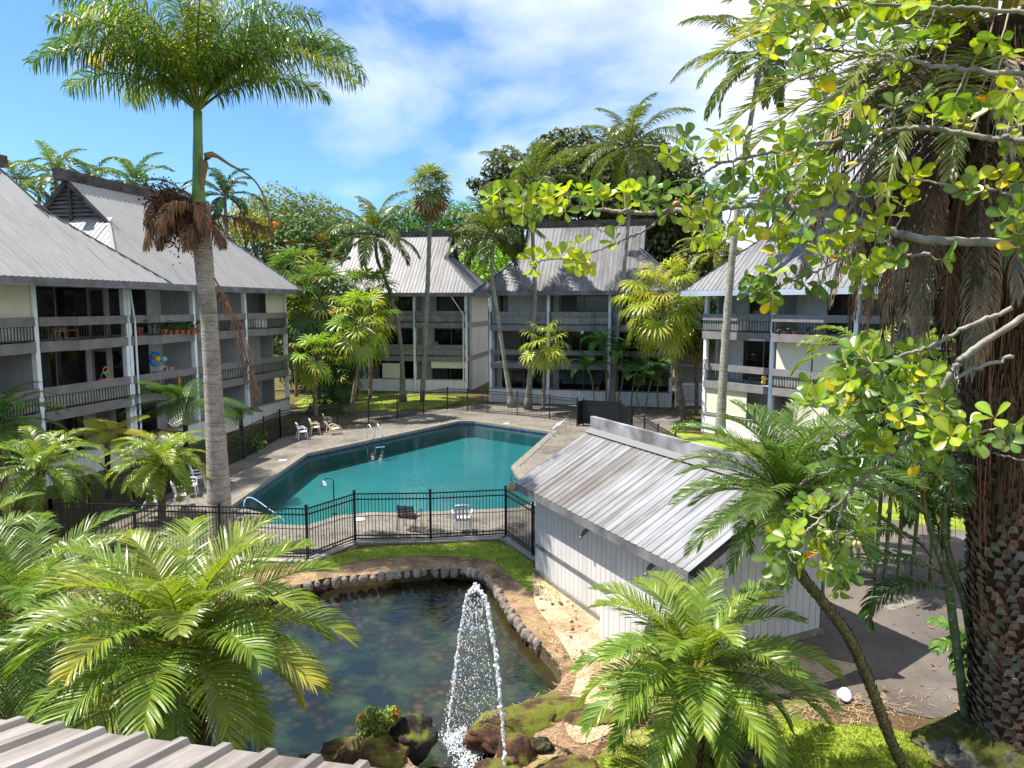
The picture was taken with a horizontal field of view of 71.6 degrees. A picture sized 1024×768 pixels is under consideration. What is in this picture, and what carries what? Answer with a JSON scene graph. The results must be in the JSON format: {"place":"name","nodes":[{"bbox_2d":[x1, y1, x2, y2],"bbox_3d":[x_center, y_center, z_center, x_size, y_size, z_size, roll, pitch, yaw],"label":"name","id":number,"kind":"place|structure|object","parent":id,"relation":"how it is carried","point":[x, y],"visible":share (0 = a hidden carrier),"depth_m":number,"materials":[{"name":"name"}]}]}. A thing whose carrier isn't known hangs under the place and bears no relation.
{"place":"outdoors","nodes":[
{"label":"outdoors","id":0,"kind":"place"},
{"bbox_2d":[1,168,303,459],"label":"apartment building","id":1,"kind":"structure","parent":0,"point":[109,213],"depth_m":37.47,"materials":[{"name":"paint"}]},
{"bbox_2d":[108,288,146,334],"bbox_3d":[-19.075,-3.578,34.984,0.082,2.250,3.086,1,6,11],"label":"sliding door","id":2,"kind":"structure","parent":1,"relation":"in","point":[138,296],"depth_m":35.47,"materials":[{"name":"black glass"}]},
{"bbox_2d":[112,344,150,388],"bbox_3d":[-19.075,-0.805,35.291,0.082,2.250,3.086,1,6,11],"label":"sliding door","id":3,"kind":"structure","parent":1,"relation":"in","point":[143,350],"depth_m":35.79,"materials":[{"name":"black glass"}]},
{"bbox_2d":[0,716,415,767],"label":"roof","id":4,"kind":"structure","parent":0,"point":[24,743],"depth_m":6.52,"materials":[{"name":"metal"}]},
{"bbox_2d":[0,556,603,767],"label":"bank soil","id":5,"kind":"structure","parent":0,"point":[523,598],"depth_m":17.39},
{"bbox_2d":[0,507,184,724],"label":"date palm","id":6,"kind":"object","parent":5,"relation":"on","point":[32,669],"visible":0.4,"depth_m":12.42,"materials":[{"name":"green plant"}]},
{"bbox_2d":[0,514,362,752],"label":"date palm","id":7,"kind":"object","parent":5,"relation":"on","point":[174,612],"visible":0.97,"depth_m":9.22,"materials":[{"name":"green plant"}]},
{"bbox_2d":[337,732,410,767],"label":"lava boulder","id":8,"kind":"object","parent":5,"relation":"on","point":[384,750],"visible":0.95,"depth_m":11.18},
{"bbox_2d":[355,705,402,737],"bbox_3d":[-2.193,5.652,11.719,0.784,0.768,0.498,0,6,0],"label":"flowering shrub","id":9,"kind":"object","parent":8,"relation":"on","point":[375,723],"visible":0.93,"depth_m":11.59,"materials":[{"name":"green plant"}]},
{"bbox_2d":[389,711,438,765],"bbox_3d":[-1.657,5.904,11.932,0.857,0.840,0.930,0,6,0],"label":"lava boulder","id":10,"kind":"object","parent":5,"relation":"on","point":[417,733],"visible":0.7,"depth_m":11.65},
{"bbox_2d":[462,703,556,753],"bbox_3d":[0.075,5.949,12.334,1.933,0.540,1.240,-3,7,-28],"label":"lava boulder","id":11,"kind":"object","parent":5,"relation":"on","point":[526,719],"visible":0.7,"depth_m":12.09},
{"bbox_2d":[495,731,537,766],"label":"lava boulder","id":12,"kind":"object","parent":5,"relation":"on","point":[520,746],"visible":0.78,"depth_m":11.30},
{"bbox_2d":[522,693,585,722],"bbox_3d":[0.772,5.892,12.776,1.452,0.413,0.858,-1,6,-11],"label":"lava boulder","id":13,"kind":"object","parent":5,"relation":"on","point":[563,705],"visible":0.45,"depth_m":12.76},
{"bbox_2d":[534,754,604,767],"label":"lava boulder","id":14,"kind":"object","parent":5,"relation":"on","point":[573,761],"visible":1,"depth_m":11.07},
{"bbox_2d":[561,703,614,726],"bbox_3d":[1.279,5.888,12.529,1.192,0.294,0.760,0,6,0],"label":"lava boulder","id":15,"kind":"object","parent":5,"relation":"on","point":[573,717],"visible":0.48,"depth_m":12.36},
{"bbox_2d":[43,569,561,757],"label":"pond bank","id":16,"kind":"structure","parent":0,"point":[542,664],"depth_m":18.76,"materials":[{"name":"stone"}]},
{"bbox_2d":[294,394,461,410],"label":"lawn","id":17,"kind":"structure","parent":0,"point":[439,400],"depth_m":52.91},
{"bbox_2d":[285,255,370,402],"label":"fan palm","id":18,"kind":"object","parent":17,"relation":"on","point":[303,323],"visible":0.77,"depth_m":47.81,"materials":[{"name":"green plant"}]},
{"bbox_2d":[329,265,404,397],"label":"fan palm","id":19,"kind":"object","parent":17,"relation":"on","point":[357,274],"visible":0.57,"depth_m":50.86,"materials":[{"name":"green plant"}]},
{"bbox_2d":[320,191,427,400],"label":"coconut palm","id":20,"kind":"object","parent":17,"relation":"on","point":[371,218],"visible":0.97,"depth_m":51.77,"materials":[{"name":"green plant"}]},
{"bbox_2d":[401,161,455,400],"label":"fan palm","id":21,"kind":"object","parent":17,"relation":"on","point":[431,205],"visible":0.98,"depth_m":51.78,"materials":[{"name":"green plant"}]},
{"bbox_2d":[242,426,544,527],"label":"pool wall","id":22,"kind":"structure","parent":0,"point":[274,492],"depth_m":38.38,"materials":[{"name":"tile"}]},
{"bbox_2d":[232,423,546,528],"bbox_3d":[-3.954,3.691,33.760,12.290,0.190,21.053,0,6,0],"label":"pool tile band","id":23,"kind":"object","parent":22,"relation":"attached to","point":[268,485],"visible":0.35,"depth_m":37.81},
{"bbox_2d":[232,421,548,528],"bbox_3d":[-3.954,3.532,33.742,12.290,0.130,21.053,0,6,0],"label":"pool lip","id":24,"kind":"object","parent":23,"relation":"on","point":[322,451],"visible":0.49,"depth_m":36.70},
{"bbox_2d":[261,438,531,524],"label":"pool floor","id":25,"kind":"structure","parent":0,"point":[463,464],"depth_m":33.45,"materials":[{"name":"paint"}]},
{"bbox_2d":[0,333,954,767],"bbox_3d":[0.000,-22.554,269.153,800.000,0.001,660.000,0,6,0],"label":"ground","id":26,"kind":"structure","parent":0,"point":[910,723],"depth_m":24.29,"materials":[{"name":"soil"}]},
{"bbox_2d":[7,157,51,203],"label":"feather palm","id":27,"kind":"object","parent":26,"relation":"on","point":[19,177],"visible":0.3,"depth_m":50.62,"materials":[{"name":"green plant"}]},
{"bbox_2d":[0,491,68,632],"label":"date palm","id":28,"kind":"object","parent":26,"relation":"on","point":[17,517],"visible":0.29,"depth_m":14.71,"materials":[{"name":"green plant"}]},
{"bbox_2d":[0,381,72,518],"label":"date palm","id":29,"kind":"object","parent":26,"relation":"on","point":[6,429],"visible":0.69,"depth_m":25.23,"materials":[{"name":"green plant"}]},
{"bbox_2d":[7,140,94,203],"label":"feather palm","id":30,"kind":"object","parent":26,"relation":"on","point":[41,184],"visible":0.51,"depth_m":47.74,"materials":[{"name":"green plant"}]},
{"bbox_2d":[0,425,110,545],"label":"date palm","id":31,"kind":"object","parent":26,"relation":"on","point":[39,456],"visible":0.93,"depth_m":20.90,"materials":[{"name":"green plant"}]},
{"bbox_2d":[0,154,174,495],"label":"apartment building","id":32,"kind":"structure","parent":26,"relation":"on","point":[39,242],"depth_m":29.48,"materials":[{"name":"grey"}]},
{"bbox_2d":[35,286,88,338],"bbox_3d":[-19.872,-3.122,30.868,0.082,2.250,3.670,1,6,11],"label":"sliding door","id":33,"kind":"structure","parent":32,"relation":"in","point":[52,301],"depth_m":31.24,"materials":[{"name":"black glass"}]},
{"bbox_2d":[40,350,88,395],"bbox_3d":[-19.887,-0.333,31.033,0.107,2.250,3.384,1,6,11],"label":"sliding door","id":34,"kind":"structure","parent":32,"relation":"in","point":[59,368],"depth_m":31.38,"materials":[{"name":"black glass"}]},
{"bbox_2d":[45,415,85,457],"bbox_3d":[-19.994,2.491,30.787,0.107,2.250,3.753,1,6,11],"label":"sliding door","id":35,"kind":"structure","parent":32,"relation":"in","point":[74,422],"depth_m":31.72,"materials":[{"name":"black glass"}]},
{"bbox_2d":[67,415,152,498],"bbox_3d":[-15.035,2.707,26.478,2.865,3.198,2.994,6,8,42],"label":"tree fern","id":36,"kind":"object","parent":26,"relation":"on","point":[108,435],"visible":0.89,"depth_m":26.13,"materials":[{"name":"green plant"}]},
{"bbox_2d":[90,152,177,189],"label":"feather palm","id":37,"kind":"object","parent":26,"relation":"on","point":[130,168],"visible":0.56,"depth_m":48.35,"materials":[{"name":"green plant"}]},
{"bbox_2d":[119,378,249,468],"bbox_3d":[-13.434,1.829,29.396,4.994,4.296,4.748,0,6,0],"label":"tree fern","id":38,"kind":"object","parent":26,"relation":"on","point":[177,392],"visible":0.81,"depth_m":28.73,"materials":[{"name":"green plant"}]},
{"bbox_2d":[182,167,266,233],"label":"feather palm","id":39,"kind":"object","parent":26,"relation":"on","point":[228,192],"visible":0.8,"depth_m":50.52,"materials":[{"name":"green plant"}]},
{"bbox_2d":[217,206,272,258],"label":"broadleaf tree","id":40,"kind":"object","parent":26,"relation":"on","point":[246,235],"visible":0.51,"depth_m":58.75,"materials":[{"name":"green plant"}]},
{"bbox_2d":[52,535,534,563],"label":"curb","id":41,"kind":"structure","parent":26,"relation":"on","point":[519,547],"depth_m":21.54,"materials":[{"name":"concrete"}]},
{"bbox_2d":[51,486,534,558],"bbox_3d":[-6.025,4.152,20.582,14.840,1.615,3.290,0,6,0],"label":"pool fence","id":42,"kind":"object","parent":41,"relation":"on","point":[306,514],"visible":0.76,"depth_m":20.68,"materials":[{"name":"black metal"}]},
{"bbox_2d":[228,205,359,380],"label":"flame tree","id":43,"kind":"object","parent":26,"relation":"on","point":[291,237],"visible":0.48,"depth_m":63.65,"materials":[{"name":"green plant"}]},
{"bbox_2d":[227,180,370,367],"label":"broadleaf tree","id":44,"kind":"object","parent":26,"relation":"on","point":[292,203],"visible":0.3,"depth_m":78.93,"materials":[{"name":"green plant"}]},
{"bbox_2d":[265,245,336,396],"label":"broadleaf tree","id":45,"kind":"object","parent":26,"relation":"on","point":[282,260],"visible":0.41,"depth_m":54.77,"materials":[{"name":"green plant"}]},
{"bbox_2d":[64,591,547,767],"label":"pond bed","id":46,"kind":"object","parent":26,"relation":"in","point":[402,658],"visible":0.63,"depth_m":15.70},
{"bbox_2d":[36,409,589,562],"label":"pool deck","id":47,"kind":"structure","parent":26,"relation":"on","point":[261,464],"depth_m":28.16,"materials":[{"name":"concrete"}]},
{"bbox_2d":[93,430,205,519],"bbox_3d":[-11.632,3.158,23.751,3.480,2.962,3.616,5,8,37],"label":"date palm","id":48,"kind":"object","parent":47,"relation":"on","point":[155,470],"visible":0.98,"depth_m":23.22,"materials":[{"name":"green plant"}]},
{"bbox_2d":[47,411,280,550],"bbox_3d":[-12.925,3.151,29.623,0.365,1.615,18.112,0,6,3],"label":"pool fence","id":49,"kind":"object","parent":47,"relation":"on","point":[241,450],"visible":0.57,"depth_m":25.42,"materials":[{"name":"black metal"}]},
{"bbox_2d":[22,0,368,552],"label":"royal palm","id":50,"kind":"object","parent":47,"relation":"on","point":[193,66],"visible":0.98,"depth_m":19.42,"materials":[{"name":"green plant"}]},
{"bbox_2d":[231,420,556,527],"bbox_3d":[-3.933,3.462,33.735,13.059,0.001,21.773,0,6,0],"label":"pool coping","id":51,"kind":"object","parent":47,"relation":"on","point":[517,470],"visible":0.62,"depth_m":29.87,"materials":[{"name":"concrete"}]},
{"bbox_2d":[278,387,577,437],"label":"pool fence","id":52,"kind":"object","parent":47,"relation":"on","point":[428,404],"visible":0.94,"depth_m":45.01,"materials":[{"name":"black metal"}]},
{"bbox_2d":[576,398,631,425],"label":"pool fence","id":53,"kind":"object","parent":47,"relation":"on","point":[620,412],"visible":0.74,"depth_m":42.43,"materials":[{"name":"black metal"}]},
{"bbox_2d":[273,270,380,391],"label":"broadleaf tree","id":54,"kind":"object","parent":26,"relation":"on","point":[290,340],"visible":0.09,"depth_m":58.53,"materials":[{"name":"green plant"}]},
{"bbox_2d":[318,230,492,392],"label":"apartment building","id":55,"kind":"structure","parent":26,"relation":"on","point":[458,354],"depth_m":60.10,"materials":[{"name":"paint"}]},
{"bbox_2d":[434,328,467,349],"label":"sliding door","id":56,"kind":"structure","parent":55,"relation":"in","point":[444,336],"depth_m":60.58,"materials":[{"name":"black glass"}]},
{"bbox_2d":[347,197,485,251],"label":"broadleaf tree","id":57,"kind":"object","parent":26,"relation":"on","point":[441,226],"visible":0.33,"depth_m":80.94,"materials":[{"name":"green plant"}]},
{"bbox_2d":[311,542,532,592],"bbox_3d":[-1.688,5.015,20.089,7.319,0.001,3.709,2,7,20],"label":"grass strip","id":58,"kind":"object","parent":26,"relation":"on","point":[469,545],"depth_m":20.64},
{"bbox_2d":[458,243,511,378],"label":"broadleaf tree","id":59,"kind":"object","parent":26,"relation":"on","point":[483,271],"visible":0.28,"depth_m":67.91,"materials":[{"name":"green plant"}]},
{"bbox_2d":[445,216,526,348],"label":"broadleaf tree","id":60,"kind":"object","parent":26,"relation":"on","point":[465,224],"visible":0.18,"depth_m":75.17,"materials":[{"name":"green plant"}]},
{"bbox_2d":[299,404,687,432],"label":"gravel bed","id":61,"kind":"object","parent":26,"relation":"on","point":[664,419],"visible":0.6,"depth_m":47.12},
{"bbox_2d":[283,332,338,416],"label":"fan palm","id":62,"kind":"object","parent":61,"relation":"on","point":[309,379],"visible":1,"depth_m":42.14,"materials":[{"name":"green plant"}]},
{"bbox_2d":[319,352,368,413],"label":"fan palm","id":63,"kind":"object","parent":61,"relation":"on","point":[342,392],"visible":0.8,"depth_m":46.56,"materials":[{"name":"green plant"}]},
{"bbox_2d":[323,286,402,414],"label":"fan palm","id":64,"kind":"object","parent":61,"relation":"on","point":[363,350],"visible":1,"depth_m":44.34,"materials":[{"name":"green plant"}]},
{"bbox_2d":[442,192,545,406],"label":"coconut palm","id":65,"kind":"object","parent":61,"relation":"on","point":[491,224],"visible":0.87,"depth_m":49.30,"materials":[{"name":"green plant"}]},
{"bbox_2d":[477,137,589,408],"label":"coconut palm","id":66,"kind":"object","parent":61,"relation":"on","point":[529,173],"visible":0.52,"depth_m":47.40,"materials":[{"name":"green plant"}]},
{"bbox_2d":[518,317,571,408],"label":"fan palm","id":67,"kind":"object","parent":61,"relation":"on","point":[544,361],"visible":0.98,"depth_m":45.89,"materials":[{"name":"green plant"}]},
{"bbox_2d":[564,326,658,408],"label":"areca palm","id":68,"kind":"object","parent":61,"relation":"on","point":[594,343],"visible":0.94,"depth_m":48.97,"materials":[{"name":"green plant"}]},
{"bbox_2d":[564,92,695,401],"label":"coconut palm","id":69,"kind":"object","parent":61,"relation":"on","point":[628,131],"visible":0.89,"depth_m":48.45,"materials":[{"name":"green plant"}]},
{"bbox_2d":[627,355,683,413],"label":"areca palm","id":70,"kind":"object","parent":61,"relation":"on","point":[658,366],"visible":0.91,"depth_m":47.18,"materials":[{"name":"green plant"}]},
{"bbox_2d":[465,144,554,253],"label":"broadleaf tree","id":71,"kind":"object","parent":26,"relation":"on","point":[501,171],"visible":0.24,"depth_m":73.33,"materials":[{"name":"green plant"}]},
{"bbox_2d":[472,218,685,407],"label":"apartment building","id":72,"kind":"structure","parent":26,"relation":"on","point":[577,304],"depth_m":52.35,"materials":[{"name":"paint"}]},
{"bbox_2d":[499,331,546,360],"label":"sliding door","id":73,"kind":"structure","parent":72,"relation":"in","point":[513,340],"depth_m":54.26,"materials":[{"name":"black glass"}]},
{"bbox_2d":[502,368,545,388],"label":"sliding door","id":74,"kind":"structure","parent":72,"relation":"in","point":[518,376],"depth_m":54.52,"materials":[{"name":"black glass"}]},
{"bbox_2d":[556,331,604,361],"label":"sliding door","id":75,"kind":"structure","parent":72,"relation":"in","point":[573,339],"depth_m":53.25,"materials":[{"name":"black glass"}]},
{"bbox_2d":[559,369,606,389],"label":"sliding door","id":76,"kind":"structure","parent":72,"relation":"in","point":[581,380],"depth_m":53.47,"materials":[{"name":"black glass"}]},
{"bbox_2d":[559,295,608,311],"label":"sliding door","id":77,"kind":"structure","parent":72,"relation":"in","point":[567,303],"depth_m":52.83,"materials":[{"name":"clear glass"}]},
{"bbox_2d":[618,370,667,391],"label":"sliding door","id":78,"kind":"structure","parent":72,"relation":"in","point":[627,385],"depth_m":52.45,"materials":[{"name":"black glass"}]},
{"bbox_2d":[519,125,729,282],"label":"broadleaf tree","id":79,"kind":"object","parent":26,"relation":"on","point":[668,235],"visible":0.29,"depth_m":63.89,"materials":[{"name":"green plant"}]},
{"bbox_2d":[608,256,704,422],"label":"fan palm","id":80,"kind":"object","parent":26,"relation":"on","point":[668,335],"visible":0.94,"depth_m":41.77,"materials":[{"name":"green plant"}]},
{"bbox_2d":[667,296,716,413],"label":"fan palm","id":81,"kind":"object","parent":26,"relation":"on","point":[697,341],"visible":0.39,"depth_m":46.07,"materials":[{"name":"green plant"}]},
{"bbox_2d":[515,416,874,662],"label":"pool shed","id":82,"kind":"structure","parent":26,"relation":"on","point":[601,492],"depth_m":15.73,"materials":[{"name":"metal"}]},
{"bbox_2d":[677,329,714,399],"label":"stair wing","id":83,"kind":"structure","parent":26,"relation":"on","point":[688,377],"depth_m":54.22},
{"bbox_2d":[663,231,737,361],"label":"broadleaf tree","id":84,"kind":"object","parent":26,"relation":"on","point":[707,267],"visible":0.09,"depth_m":59.57,"materials":[{"name":"green plant"}]},
{"bbox_2d":[671,170,749,297],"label":"feather palm","id":85,"kind":"object","parent":26,"relation":"on","point":[710,187],"visible":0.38,"depth_m":60.37,"materials":[{"name":"green plant"}]},
{"bbox_2d":[671,223,753,296],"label":"feather palm","id":86,"kind":"object","parent":26,"relation":"on","point":[718,261],"visible":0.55,"depth_m":57.00,"materials":[{"name":"green plant"}]},
{"bbox_2d":[478,0,1023,658],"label":"paddle leaf tree","id":87,"kind":"object","parent":26,"relation":"on","point":[942,416],"visible":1,"depth_m":5.07,"materials":[{"name":"green plant"}]},
{"bbox_2d":[726,652,856,693],"bbox_3d":[5.536,5.672,14.071,2.907,0.001,1.265,-3,7,-28],"label":"concrete apron","id":88,"kind":"object","parent":26,"relation":"on","point":[824,674],"visible":0.3,"depth_m":14.02,"materials":[{"name":"concrete"}]},
{"bbox_2d":[680,186,960,455],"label":"apartment building","id":89,"kind":"structure","parent":26,"relation":"on","point":[774,356],"depth_m":37.23,"materials":[{"name":"paint"}]},
{"bbox_2d":[742,340,769,381],"bbox_3d":[13.955,-1.255,39.359,0.082,2.250,2.727,-4,8,-35],"label":"sliding door","id":90,"kind":"structure","parent":89,"relation":"in","point":[755,353],"depth_m":39.75,"materials":[{"name":"black glass"}]},
{"bbox_2d":[826,294,854,333],"bbox_3d":[16.691,-3.597,35.156,0.082,2.250,2.320,-4,8,-35],"label":"sliding door","id":91,"kind":"structure","parent":89,"relation":"in","point":[839,307],"depth_m":35.56,"materials":[{"name":"black glass"}]},
{"bbox_2d":[692,0,1023,753],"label":"date palm","id":92,"kind":"object","parent":26,"relation":"on","point":[978,278],"visible":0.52,"depth_m":10.13,"materials":[{"name":"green plant"}]},
{"bbox_2d":[821,398,977,716],"bbox_3d":[6.718,3.198,11.384,3.504,5.765,2.421,0,6,0],"label":"areca palm","id":93,"kind":"object","parent":26,"relation":"on","point":[960,485],"visible":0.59,"depth_m":11.37,"materials":[{"name":"green plant"}]},
{"bbox_2d":[909,710,1023,767],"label":"rock mound","id":94,"kind":"object","parent":26,"relation":"on","point":[956,739],"visible":0.57,"depth_m":11.21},
{"bbox_2d":[0,0,1020,498],"label":"sky","id":95,"kind":"structure","parent":0,"point":[450,82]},
{"bbox_2d":[532,573,652,742],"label":"sandy path","id":96,"kind":"structure","parent":0,"point":[594,632],"depth_m":15.61,"materials":[{"name":"sand"}]},
{"bbox_2d":[514,583,955,767],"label":"straw litter","id":97,"kind":"object","parent":96,"relation":"on","point":[580,694],"visible":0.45,"depth_m":12.71,"materials":[{"name":"brown plant"}]},
{"bbox_2d":[668,430,748,453],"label":"lawn","id":98,"kind":"structure","parent":0,"point":[681,434],"depth_m":37.75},
{"bbox_2d":[670,0,836,437],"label":"coconut palm","id":99,"kind":"object","parent":98,"relation":"on","point":[778,95],"visible":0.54,"depth_m":36.38,"materials":[{"name":"green plant"}]},
{"bbox_2d":[596,717,932,767],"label":"front lawn","id":100,"kind":"structure","parent":0,"point":[812,764],"depth_m":11.59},
{"bbox_2d":[9,540,934,767],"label":"grass","id":101,"kind":"structure","parent":100,"relation":"on","point":[849,760],"depth_m":11.79,"materials":[{"name":"green plant"}]},
{"bbox_2d":[568,566,846,767],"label":"date palm","id":102,"kind":"object","parent":100,"relation":"on","point":[696,680],"visible":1,"depth_m":10.14,"materials":[{"name":"green plant"}]},
{"bbox_2d":[709,743,763,767],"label":"lava boulder","id":103,"kind":"object","parent":100,"relation":"on","point":[750,759],"visible":0.49,"depth_m":11.08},
{"bbox_2d":[668,397,932,767],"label":"date palm","id":104,"kind":"object","parent":100,"relation":"on","point":[788,465],"visible":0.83,"depth_m":9.65,"materials":[{"name":"green plant"}]},
{"bbox_2d":[714,479,968,718],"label":"driveway","id":105,"kind":"structure","parent":0,"point":[903,651],"depth_m":15.34,"materials":[{"name":"concrete"}]},
{"bbox_2d":[789,319,955,549],"bbox_3d":[10.394,1.545,20.359,4.746,6.848,4.269,0,6,0],"label":"areca palm","id":106,"kind":"object","parent":105,"relation":"on","point":[875,337],"visible":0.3,"depth_m":19.83,"materials":[{"name":"green plant"}]},
{"bbox_2d":[808,363,964,580],"bbox_3d":[10.352,2.343,18.338,6.227,5.711,4.130,0,6,0],"label":"areca palm","id":107,"kind":"object","parent":105,"relation":"on","point":[908,516],"visible":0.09,"depth_m":18.03,"materials":[{"name":"green plant"}]},
{"bbox_2d":[924,615,968,684],"bbox_3d":[8.185,5.046,12.848,1.312,1.541,1.255,0,6,0],"label":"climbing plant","id":108,"kind":"object","parent":105,"relation":"on","point":[939,645],"visible":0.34,"depth_m":12.78,"materials":[{"name":"green plant"}]},
{"label":"pond water","id":109,"kind":"structure","parent":0,"visible":0},
{"bbox_2d":[435,583,506,767],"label":"fountain","id":110,"kind":"object","parent":109,"relation":"on","point":[454,738],"visible":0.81,"depth_m":11.76,"materials":[{"name":"white liquid"}]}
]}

